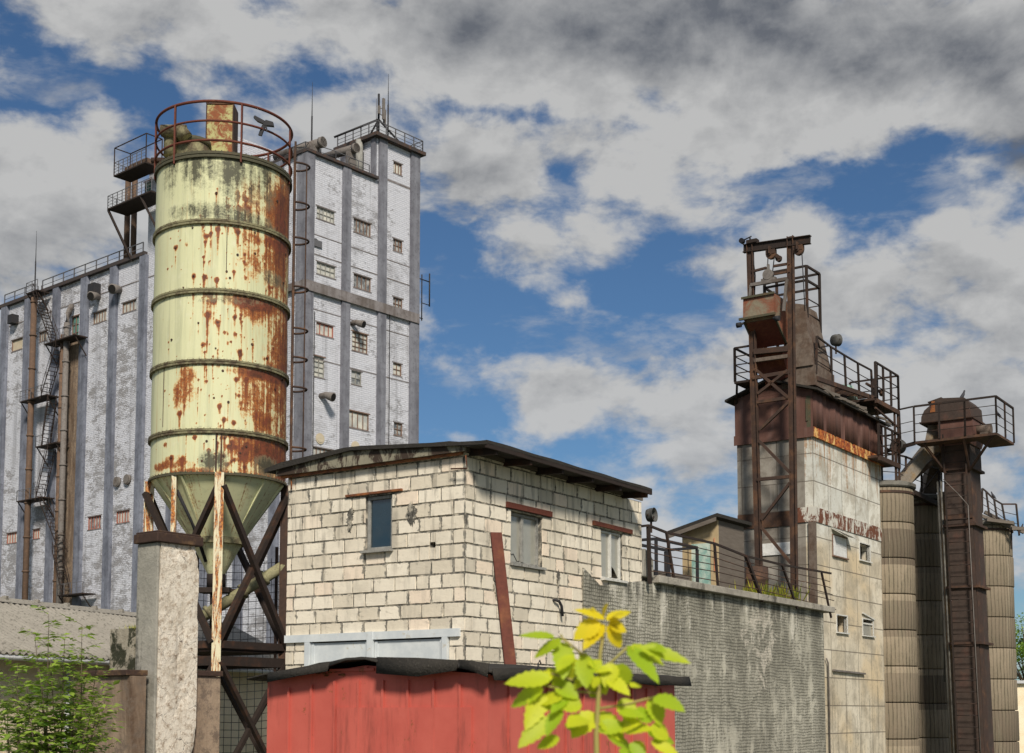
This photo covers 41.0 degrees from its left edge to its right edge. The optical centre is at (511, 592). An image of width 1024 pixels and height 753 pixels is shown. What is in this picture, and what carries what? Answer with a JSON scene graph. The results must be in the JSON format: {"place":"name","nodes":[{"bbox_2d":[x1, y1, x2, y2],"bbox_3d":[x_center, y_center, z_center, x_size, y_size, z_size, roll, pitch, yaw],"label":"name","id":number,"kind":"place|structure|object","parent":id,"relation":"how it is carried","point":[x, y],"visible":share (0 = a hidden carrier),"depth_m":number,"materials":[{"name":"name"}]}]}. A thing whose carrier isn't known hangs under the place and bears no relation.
{"place":"outdoors","nodes":[
{"label":"outdoors","id":0,"kind":"place"},
{"bbox_2d":[0,596,273,752],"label":"house","id":1,"kind":"structure","parent":0,"point":[17,616],"depth_m":28.65,"materials":[{"name":"beige paint"}]},
{"bbox_2d":[264,440,651,668],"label":"block building","id":2,"kind":"structure","parent":0,"point":[389,551],"depth_m":19.68,"materials":[{"name":"white brick"}]},
{"bbox_2d":[360,495,393,553],"bbox_3d":[-1.880,-0.978,19.530,0.547,0.817,0.225,-3,-6,34],"label":"window","id":3,"kind":"structure","parent":2,"relation":"in","point":[379,539],"depth_m":19.58,"materials":[{"name":"blue glass"}]},
{"bbox_2d":[509,512,546,570],"bbox_3d":[0.183,-0.750,19.905,0.185,0.784,0.884,-3,-6,34],"label":"window","id":4,"kind":"structure","parent":2,"relation":"in","point":[524,529],"depth_m":19.99,"materials":[{"name":"grey glass"}]},
{"bbox_2d":[600,530,627,583],"bbox_3d":[1.593,-0.576,21.911,0.185,0.804,0.736,-3,-6,34],"label":"window","id":5,"kind":"structure","parent":2,"relation":"in","point":[610,542],"depth_m":21.93,"materials":[{"name":"white glass"}]},
{"bbox_2d":[0,0,1023,679],"label":"sky","id":6,"kind":"structure","parent":0,"point":[593,173],"materials":[{"name":"blue"}]},
{"bbox_2d":[1015,680,1023,752],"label":"distant shed","id":7,"kind":"structure","parent":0,"point":[1020,689],"depth_m":54.78,"materials":[{"name":"beige paint"}]},
{"label":"ground","id":8,"kind":"structure","parent":0,"visible":0},
{"bbox_2d":[0,605,124,752],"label":"ash shrub","id":9,"kind":"object","parent":8,"relation":"on","point":[43,719],"visible":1,"depth_m":12.24,"materials":[{"name":"green plant"}]},
{"bbox_2d":[69,670,222,752],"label":"yard wall","id":10,"kind":"structure","parent":8,"relation":"on","point":[130,697],"depth_m":15.94,"materials":[{"name":"brown concrete"}]},
{"bbox_2d":[109,628,135,669],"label":"mossy block","id":11,"kind":"structure","parent":10,"relation":"on","point":[122,648],"depth_m":16.40,"materials":[{"name":"concrete"}]},
{"bbox_2d":[134,530,202,752],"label":"concrete pillar","id":12,"kind":"structure","parent":8,"relation":"on","point":[166,648],"depth_m":16.20,"materials":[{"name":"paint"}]},
{"bbox_2d":[0,120,429,643],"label":"grain elevator building","id":13,"kind":"structure","parent":8,"relation":"on","point":[76,353],"depth_m":115.37,"materials":[{"name":"grey concrete"}]},
{"bbox_2d":[6,531,16,544],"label":"window","id":14,"kind":"structure","parent":13,"relation":"in","point":[11,537],"depth_m":127.90,"materials":[{"name":"grey glass"}]},
{"bbox_2d":[11,336,22,352],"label":"window","id":15,"kind":"structure","parent":13,"relation":"in","point":[17,344],"depth_m":129.70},
{"bbox_2d":[34,231,36,289],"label":"lightning rod","id":16,"kind":"object","parent":13,"relation":"on","point":[35,262],"visible":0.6,"depth_m":128.78,"materials":[{"name":"metal"}]},
{"bbox_2d":[32,528,40,539],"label":"window","id":17,"kind":"structure","parent":13,"relation":"in","point":[36,533],"depth_m":125.17,"materials":[{"name":"grey glass"}]},
{"bbox_2d":[38,329,47,342],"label":"window","id":18,"kind":"structure","parent":13,"relation":"in","point":[42,333],"depth_m":126.72,"materials":[{"name":"beige glass"}]},
{"bbox_2d":[71,314,79,334],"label":"door","id":19,"kind":"structure","parent":13,"relation":"in","point":[75,319],"depth_m":123.15,"materials":[{"name":"green metal"}]},
{"bbox_2d":[87,514,101,530],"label":"window","id":20,"kind":"structure","parent":13,"relation":"in","point":[94,523],"depth_m":119.07,"materials":[{"name":"grey glass"}]},
{"bbox_2d":[92,307,107,325],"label":"window","id":21,"kind":"structure","parent":13,"relation":"in","point":[99,317],"depth_m":120.65,"materials":[{"name":"beige glass"}]},
{"bbox_2d":[115,508,130,524],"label":"window","id":22,"kind":"structure","parent":13,"relation":"in","point":[123,516],"depth_m":116.26,"materials":[{"name":"grey glass"}]},
{"bbox_2d":[121,298,136,314],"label":"window","id":23,"kind":"structure","parent":13,"relation":"in","point":[130,306],"depth_m":117.77,"materials":[{"name":"beige glass"}]},
{"bbox_2d":[143,179,150,191],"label":"window","id":24,"kind":"structure","parent":13,"relation":"in","point":[148,183],"depth_m":117.03,"materials":[{"name":"grey glass"}]},
{"bbox_2d":[311,82,312,140],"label":"lightning rod","id":25,"kind":"object","parent":13,"relation":"on","point":[312,116],"visible":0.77,"depth_m":104.57,"materials":[{"name":"metal"}]},
{"bbox_2d":[313,354,325,379],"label":"window","id":26,"kind":"structure","parent":13,"relation":"in","point":[318,365],"depth_m":103.02,"materials":[{"name":"grey glass"}]},
{"bbox_2d":[313,445,333,454],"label":"window","id":27,"kind":"structure","parent":13,"relation":"in","point":[318,450],"depth_m":102.60,"materials":[{"name":"grey glass"}]},
{"bbox_2d":[315,320,334,338],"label":"window","id":28,"kind":"structure","parent":13,"relation":"in","point":[323,330],"depth_m":103.66,"materials":[{"name":"beige glass"}]},
{"bbox_2d":[316,204,335,224],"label":"window","id":29,"kind":"structure","parent":13,"relation":"in","point":[324,215],"depth_m":104.44,"materials":[{"name":"beige glass"}]},
{"bbox_2d":[316,260,336,279],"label":"window","id":30,"kind":"structure","parent":13,"relation":"in","point":[324,270],"depth_m":104.11,"materials":[{"name":"beige glass"}]},
{"bbox_2d":[350,369,362,386],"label":"window","id":31,"kind":"structure","parent":13,"relation":"in","point":[355,376],"depth_m":105.85,"materials":[{"name":"grey glass"}]},
{"bbox_2d":[349,409,369,431],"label":"window","id":32,"kind":"structure","parent":13,"relation":"in","point":[358,421],"depth_m":105.91,"materials":[{"name":"grey glass"}]},
{"bbox_2d":[351,330,368,354],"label":"window","id":33,"kind":"structure","parent":13,"relation":"in","point":[359,341],"depth_m":106.37,"materials":[{"name":"grey glass"}]},
{"bbox_2d":[353,216,371,238],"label":"window","id":34,"kind":"structure","parent":13,"relation":"in","point":[362,228],"depth_m":107.34,"materials":[{"name":"grey glass"}]},
{"bbox_2d":[353,272,371,292],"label":"window","id":35,"kind":"structure","parent":13,"relation":"in","point":[362,283],"depth_m":106.97,"materials":[{"name":"glass"}]},
{"bbox_2d":[334,93,397,139],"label":"antenna mast","id":36,"kind":"object","parent":13,"relation":"on","point":[378,110],"visible":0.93,"depth_m":109.79,"materials":[{"name":"metal"}]},
{"bbox_2d":[387,74,388,135],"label":"lightning rod","id":37,"kind":"object","parent":13,"relation":"on","point":[388,107],"visible":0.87,"depth_m":110.81,"materials":[{"name":"metal"}]},
{"bbox_2d":[392,160,402,176],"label":"window","id":38,"kind":"structure","parent":13,"relation":"in","point":[397,168],"depth_m":110.72,"materials":[{"name":"beige glass"}]},
{"bbox_2d":[392,361,402,376],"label":"window","id":39,"kind":"structure","parent":13,"relation":"in","point":[396,367],"depth_m":109.32,"materials":[{"name":"grey glass"}]},
{"bbox_2d":[392,237,403,253],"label":"window","id":40,"kind":"structure","parent":13,"relation":"in","point":[397,245],"depth_m":110.21,"materials":[{"name":"glass"}]},
{"bbox_2d":[392,295,403,308],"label":"window","id":41,"kind":"structure","parent":13,"relation":"in","point":[397,302],"depth_m":109.86,"materials":[{"name":"beige glass"}]},
{"bbox_2d":[393,421,403,437],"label":"window","id":42,"kind":"structure","parent":13,"relation":"in","point":[397,426],"depth_m":109.00,"materials":[{"name":"glass"}]},
{"bbox_2d":[142,99,310,752],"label":"cement silo","id":43,"kind":"object","parent":8,"relation":"on","point":[219,378],"visible":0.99,"depth_m":26.52,"materials":[{"name":"yellow paint"}]},
{"bbox_2d":[254,116,273,135],"bbox_3d":[-4.884,-9.185,26.970,0.403,0.410,0.094,0,-5,0],"label":"floodlight","id":44,"kind":"object","parent":43,"relation":"attached to","point":[266,123],"visible":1,"depth_m":26.93,"materials":[{"name":"metal"}]},
{"bbox_2d":[196,547,278,752],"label":"wire fence","id":45,"kind":"object","parent":8,"relation":"on","point":[276,598],"visible":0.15,"depth_m":29.24,"materials":[{"name":"metal"}]},
{"bbox_2d":[247,657,691,752],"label":"red garage","id":46,"kind":"structure","parent":8,"relation":"on","point":[384,705],"depth_m":12.67,"materials":[{"name":"paint"}]},
{"bbox_2d":[490,532,515,663],"bbox_3d":[0.016,1.159,15.697,0.146,3.857,1.156,2,-5,-23],"label":"leaning steel post","id":47,"kind":"object","parent":8,"relation":"on","point":[503,604],"visible":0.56,"depth_m":16.05,"materials":[{"name":"brown metal"}]},
{"bbox_2d":[505,604,690,752],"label":"maple sapling","id":48,"kind":"object","parent":8,"relation":"on","point":[582,669],"visible":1,"depth_m":2.98,"materials":[{"name":"green plant"}]},
{"bbox_2d":[582,524,835,752],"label":"terrace wall","id":49,"kind":"structure","parent":8,"relation":"on","point":[754,670],"depth_m":25.28,"materials":[{"name":"paint"}]},
{"bbox_2d":[645,507,657,532],"bbox_3d":[2.344,-1.226,23.095,0.154,0.424,0.277,-3,-6,31],"label":"yard floodlight","id":50,"kind":"object","parent":49,"relation":"attached to","point":[651,515],"visible":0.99,"depth_m":23.06,"materials":[{"name":"metal"}]},
{"bbox_2d":[642,537,698,581],"bbox_3d":[2.893,-0.438,26.569,0.750,1.053,1.752,-3,-6,34],"label":"iron table frame","id":51,"kind":"object","parent":49,"relation":"on","point":[667,568],"visible":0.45,"depth_m":26.70,"materials":[{"name":"grey metal"}]},
{"bbox_2d":[654,570,690,580],"bbox_3d":[2.920,-0.247,26.503,0.400,0.261,1.552,-3,-6,34],"label":"plank stack","id":52,"kind":"object","parent":51,"relation":"in","point":[679,576],"visible":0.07,"depth_m":26.60,"materials":[{"name":"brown wood"}]},
{"bbox_2d":[668,513,751,590],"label":"yellow shed","id":53,"kind":"structure","parent":49,"relation":"on","point":[724,530],"depth_m":27.56,"materials":[{"name":"beige paint"}]},
{"bbox_2d":[688,540,713,584],"bbox_3d":[3.795,-0.449,27.447,0.549,1.185,0.042,-3,-6,34],"label":"door","id":54,"kind":"structure","parent":53,"relation":"in","point":[692,572],"depth_m":27.43,"materials":[{"name":"teal paint"}]},
{"bbox_2d":[745,566,768,594],"bbox_3d":[5.146,-0.106,29.053,0.610,0.860,0.610,-3,-6,34],"label":"oil drum","id":55,"kind":"object","parent":49,"relation":"on","point":[761,569],"visible":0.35,"depth_m":28.82,"materials":[{"name":"metal"}]},
{"bbox_2d":[729,580,812,602],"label":"weeds","id":56,"kind":"object","parent":49,"relation":"on","point":[796,593],"visible":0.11,"depth_m":28.07,"materials":[{"name":"green plant"}]},
{"bbox_2d":[739,235,811,600],"bbox_3d":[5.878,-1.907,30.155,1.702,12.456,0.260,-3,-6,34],"label":"hoist mast","id":57,"kind":"object","parent":8,"relation":"on","point":[793,245],"visible":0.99,"depth_m":30.37,"materials":[{"name":"metal"}]},
{"bbox_2d":[736,277,788,347],"bbox_3d":[5.752,-6.275,30.782,1.136,1.401,0.980,-3,-6,34],"label":"skip bucket","id":58,"kind":"object","parent":57,"relation":"hanging from","point":[765,316],"visible":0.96,"depth_m":30.59,"materials":[{"name":"orange paint"}]},
{"bbox_2d":[725,265,900,752],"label":"dryer tower","id":59,"kind":"structure","parent":8,"relation":"on","point":[842,461],"depth_m":31.29,"materials":[{"name":"grey concrete"}]},
{"bbox_2d":[830,334,842,353],"bbox_3d":[7.618,-5.859,32.234,0.198,0.480,0.324,2,-6,-26],"label":"yard floodlight","id":60,"kind":"object","parent":59,"relation":"attached to","point":[836,340],"visible":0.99,"depth_m":32.16,"materials":[{"name":"metal"}]},
{"bbox_2d":[879,480,919,752],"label":"ring silo","id":61,"kind":"object","parent":8,"relation":"on","point":[899,622],"visible":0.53,"depth_m":33.69,"materials":[{"name":"metal"}]},
{"bbox_2d":[914,494,949,752],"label":"ring silo","id":62,"kind":"object","parent":8,"relation":"on","point":[933,724],"visible":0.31,"depth_m":35.71,"materials":[{"name":"metal"}]},
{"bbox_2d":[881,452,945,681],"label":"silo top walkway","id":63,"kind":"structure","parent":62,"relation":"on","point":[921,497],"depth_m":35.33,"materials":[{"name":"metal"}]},
{"bbox_2d":[884,395,1014,752],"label":"bucket elevator","id":64,"kind":"object","parent":8,"relation":"on","point":[959,433],"visible":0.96,"depth_m":34.06,"materials":[{"name":"metal"}]},
{"bbox_2d":[890,438,905,453],"bbox_3d":[9.777,-3.611,34.645,0.262,0.596,0.432,3,-6,-34],"label":"yard floodlight","id":65,"kind":"object","parent":64,"relation":"attached to","point":[902,442],"visible":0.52,"depth_m":34.53,"materials":[{"name":"metal"}]},
{"bbox_2d":[983,519,1019,752],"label":"ring silo","id":66,"kind":"object","parent":8,"relation":"on","point":[999,564],"visible":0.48,"depth_m":39.32,"materials":[{"name":"metal"}]},
{"bbox_2d":[981,488,1023,548],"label":"silo top walkway","id":67,"kind":"structure","parent":66,"relation":"on","point":[995,518],"depth_m":39.63,"materials":[{"name":"grey metal"}]},
{"bbox_2d":[1015,612,1023,679],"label":"leafy tree","id":68,"kind":"object","parent":8,"relation":"on","point":[1019,650],"visible":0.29,"depth_m":61.90,"materials":[{"name":"green plant"}]},
{"bbox_2d":[1016,636,1023,679],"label":"leafy tree","id":69,"kind":"object","parent":8,"relation":"on","point":[1018,640],"visible":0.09,"depth_m":75.36,"materials":[{"name":"green plant"}]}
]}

